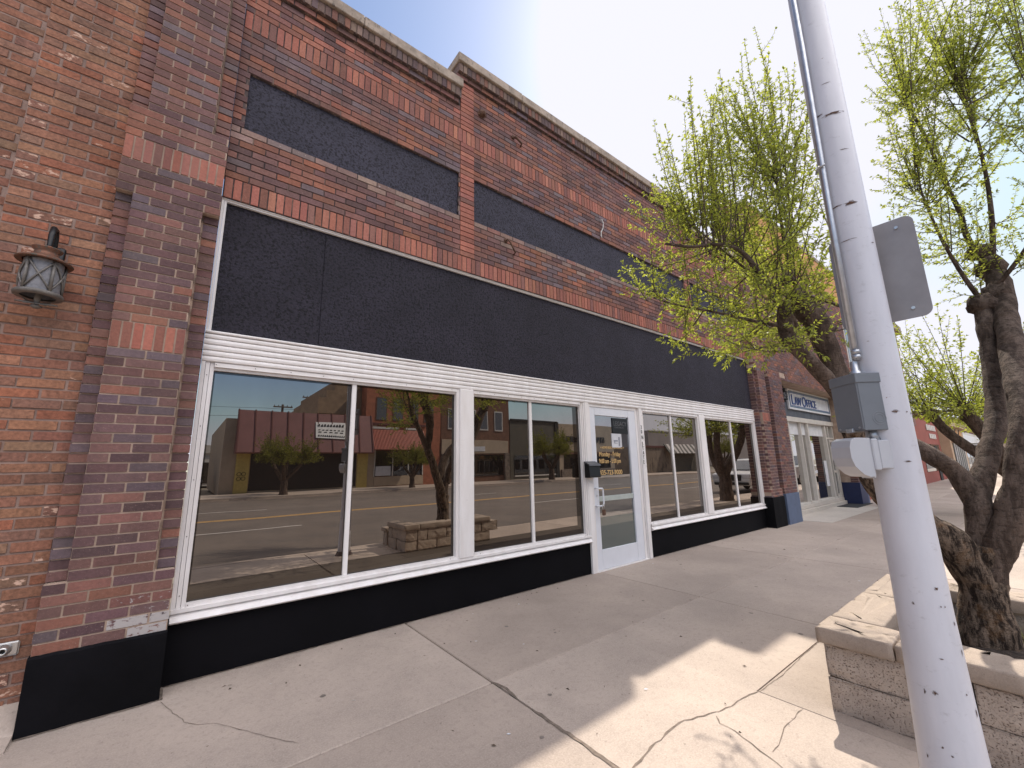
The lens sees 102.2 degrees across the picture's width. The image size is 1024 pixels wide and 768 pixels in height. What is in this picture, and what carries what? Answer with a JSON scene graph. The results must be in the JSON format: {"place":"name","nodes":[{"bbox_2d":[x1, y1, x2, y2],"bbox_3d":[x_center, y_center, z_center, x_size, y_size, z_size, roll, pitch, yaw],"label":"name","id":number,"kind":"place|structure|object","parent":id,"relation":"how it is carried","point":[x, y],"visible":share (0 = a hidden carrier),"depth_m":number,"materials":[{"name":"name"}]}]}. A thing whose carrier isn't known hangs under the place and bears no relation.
{"place":"outdoors","nodes":[
{"label":"outdoors","id":0,"kind":"place"},
{"bbox_2d":[0,0,150,754],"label":"brick building","id":1,"kind":"structure","parent":0,"point":[68,72],"depth_m":2.92,"materials":[{"name":"brick"}]},
{"bbox_2d":[0,640,20,657],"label":"pipe outlet plate","id":2,"kind":"object","parent":1,"relation":"attached to","point":[9,648],"visible":1,"depth_m":2.50,"materials":[{"name":"metal"}]},
{"bbox_2d":[11,226,73,308],"bbox_3d":[-3.130,-0.790,2.772,0.272,0.616,0.313,7,-14,-37],"label":"wall lantern","id":3,"kind":"object","parent":1,"relation":"attached to","point":[43,270],"depth_m":2.70,"materials":[{"name":"grey metal"}]},
{"bbox_2d":[169,477,186,614],"bbox_3d":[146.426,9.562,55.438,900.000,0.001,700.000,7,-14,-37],"label":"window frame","id":4,"kind":"structure","parent":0,"point":[178,542],"depth_m":10.72,"materials":[{"name":"white metal"}]},
{"bbox_2d":[0,473,1023,767],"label":"sidewalk","id":5,"kind":"structure","parent":0,"point":[700,631],"depth_m":2.85,"materials":[{"name":"concrete"}]},
{"bbox_2d":[12,0,787,740],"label":"storefront building","id":6,"kind":"structure","parent":5,"relation":"on","point":[420,390],"depth_m":4.21,"materials":[{"name":"brown brick"}]},
{"bbox_2d":[170,361,458,610],"bbox_3d":[-1.591,0.865,3.979,2.432,1.878,0.124,7,-14,-37],"label":"window","id":7,"kind":"structure","parent":6,"relation":"in","point":[305,479],"depth_m":3.78,"materials":[{"name":"clear glass"}]},
{"bbox_2d":[478,109,486,117],"bbox_3d":[-0.423,-3.762,5.762,0.135,0.116,0.103,-3,-11,7],"label":"iron anchor","id":8,"kind":"object","parent":6,"relation":"attached to","point":[481,113],"visible":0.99,"depth_m":5.73,"materials":[{"name":"brown metal"}]},
{"bbox_2d":[504,238,515,254],"bbox_3d":[-0.016,-1.891,5.655,0.180,0.199,0.083,7,-14,-37],"label":"wall bracket","id":9,"kind":"object","parent":6,"relation":"attached to","point":[506,240],"depth_m":5.64,"materials":[{"name":"metal"}]},
{"bbox_2d":[511,135,521,146],"bbox_3d":[0.080,-3.600,6.108,0.195,0.120,0.074,7,-14,-37],"label":"iron anchor","id":10,"kind":"object","parent":6,"relation":"attached to","point":[517,138],"visible":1,"depth_m":6.08,"materials":[{"name":"brown metal"}]},
{"bbox_2d":[473,391,590,555],"bbox_3d":[0.282,1.107,5.423,1.949,1.878,0.124,7,-14,-37],"label":"window","id":11,"kind":"structure","parent":6,"relation":"in","point":[531,484],"depth_m":5.35,"materials":[{"name":"clear glass"}]},
{"bbox_2d":[584,461,600,477],"bbox_3d":[1.159,1.226,5.937,0.246,0.228,0.107,7,-14,-37],"label":"mailbox","id":12,"kind":"object","parent":6,"relation":"attached to","point":[592,469],"visible":1,"depth_m":5.89,"materials":[{"name":"black metal"}]},
{"bbox_2d":[589,407,644,570],"bbox_3d":[1.634,1.536,6.352,1.131,2.327,0.136,7,-14,-37],"label":"door","id":13,"kind":"structure","parent":6,"relation":"in","point":[620,535],"depth_m":6.37,"materials":[{"name":"white paint"}]},
{"bbox_2d":[602,504,605,515],"bbox_3d":[1.323,1.810,5.958,0.063,0.160,0.028,7,-14,-37],"label":"padlock","id":14,"kind":"object","parent":13,"relation":"hanging from","point":[603,512],"visible":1,"depth_m":5.94,"materials":[{"name":"metal"}]},
{"bbox_2d":[641,409,707,523],"bbox_3d":[2.913,1.447,7.453,1.880,1.878,0.122,7,-14,-37],"label":"window","id":15,"kind":"structure","parent":6,"relation":"in","point":[672,445],"depth_m":7.44,"materials":[{"name":"clear glass"}]},
{"bbox_2d":[704,416,764,512],"bbox_3d":[4.762,1.686,8.878,2.403,1.878,0.124,7,-14,-37],"label":"window","id":16,"kind":"structure","parent":6,"relation":"in","point":[732,445],"depth_m":8.87,"materials":[{"name":"clear glass"}]},
{"bbox_2d":[738,201,870,524],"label":"law office building","id":17,"kind":"structure","parent":5,"relation":"on","point":[812,477],"depth_m":12.21,"materials":[{"name":"brown brick"}]},
{"bbox_2d":[782,386,787,401],"bbox_3d":[7.557,0.271,11.534,0.203,0.487,0.279,1,-11,-10],"label":"wall lantern","id":18,"kind":"object","parent":17,"relation":"attached to","point":[785,396],"depth_m":11.43,"materials":[{"name":"black metal"}]},
{"bbox_2d":[785,388,830,415],"bbox_3d":[9.491,0.607,13.154,3.740,0.600,0.066,7,-14,-37],"label":"shop sign","id":19,"kind":"object","parent":17,"relation":"attached to","point":[802,401],"visible":1,"depth_m":12.95,"materials":[{"name":"white metal"}]},
{"bbox_2d":[830,440,841,495],"bbox_3d":[10.771,2.815,13.824,0.430,1.890,0.070,7,-14,-37],"label":"door","id":20,"kind":"structure","parent":17,"relation":"in","point":[836,470],"depth_m":13.82,"materials":[{"name":"beige metal"}]},
{"bbox_2d":[837,503,872,507],"bbox_3d":[11.002,3.870,13.233,1.800,0.012,0.520,7,-14,-37],"label":"door mat","id":21,"kind":"object","parent":5,"relation":"on","point":[852,505],"depth_m":13.04,"materials":[{"name":"rubber"}]},
{"bbox_2d":[838,307,923,499],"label":"brick building","id":22,"kind":"structure","parent":5,"relation":"on","point":[848,348],"depth_m":16.36,"materials":[{"name":"brick"}]},
{"bbox_2d":[841,321,849,367],"bbox_3d":[13.560,-1.532,16.582,1.200,2.000,0.030,7,-14,-37],"label":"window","id":23,"kind":"structure","parent":22,"relation":"in","point":[841,321],"depth_m":16.19,"materials":[{"name":"white"}]},
{"bbox_2d":[788,0,991,767],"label":"light pole","id":24,"kind":"object","parent":5,"relation":"on","point":[870,396],"visible":1,"depth_m":1.75,"materials":[{"name":"white metal"}]},
{"bbox_2d":[829,216,932,329],"bbox_3d":[1.727,-0.521,1.963,0.039,0.485,0.320,7,-14,-37],"label":"street sign","id":25,"kind":"object","parent":24,"relation":"attached to","point":[903,271],"visible":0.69,"depth_m":1.90,"materials":[{"name":"metal"}]},
{"bbox_2d":[815,574,1023,767],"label":"planter","id":26,"kind":"object","parent":5,"relation":"on","point":[859,636],"visible":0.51,"depth_m":2.37,"materials":[{"name":"stone"}]},
{"bbox_2d":[617,0,1023,651],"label":"pollard tree","id":27,"kind":"object","parent":26,"relation":"in","point":[981,552],"visible":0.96,"depth_m":3.45,"materials":[{"name":"green plant"}]},
{"bbox_2d":[833,302,1023,475],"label":"pollard tree","id":28,"kind":"object","parent":5,"relation":"on","point":[966,412],"visible":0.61,"depth_m":10.39,"materials":[{"name":"green plant"}]},
{"bbox_2d":[912,411,947,483],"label":"red shop","id":29,"kind":"structure","parent":5,"relation":"on","point":[927,433],"depth_m":24.73,"materials":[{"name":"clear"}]},
{"bbox_2d":[926,444,939,471],"bbox_3d":[25.662,4.469,25.151,5.900,1.600,0.020,7,-14,-37],"label":"shop window","id":30,"kind":"structure","parent":29,"relation":"in","point":[929,468],"depth_m":24.29,"materials":[{"name":"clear glass"}]},
{"bbox_2d":[934,446,943,479],"bbox_3d":[26.787,4.951,25.915,0.900,2.100,0.030,7,-14,-37],"label":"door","id":31,"kind":"structure","parent":29,"relation":"in","point":[941,474],"depth_m":25.76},
{"bbox_2d":[937,422,969,470],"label":"buff shop","id":32,"kind":"structure","parent":5,"relation":"on","point":[951,449],"depth_m":27.80,"materials":[{"name":"stone"}]},
{"bbox_2d":[952,443,969,470],"bbox_3d":[31.989,5.267,29.406,6.000,2.000,0.030,7,-14,-37],"label":"shop window","id":33,"kind":"structure","parent":32,"relation":"in","point":[952,443],"depth_m":28.95,"materials":[{"name":"grey glass"}]},
{"bbox_2d":[948,364,982,434],"bbox_3d":[25.999,1.929,20.926,5.831,6.411,5.956,4,-12,-26],"label":"pollard tree","id":34,"kind":"object","parent":5,"relation":"on","point":[971,382],"visible":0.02,"depth_m":22.50,"materials":[{"name":"green plant"}]},
{"bbox_2d":[962,426,979,467],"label":"white shop","id":35,"kind":"structure","parent":5,"relation":"on","point":[970,437],"depth_m":35.05,"materials":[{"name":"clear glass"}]},
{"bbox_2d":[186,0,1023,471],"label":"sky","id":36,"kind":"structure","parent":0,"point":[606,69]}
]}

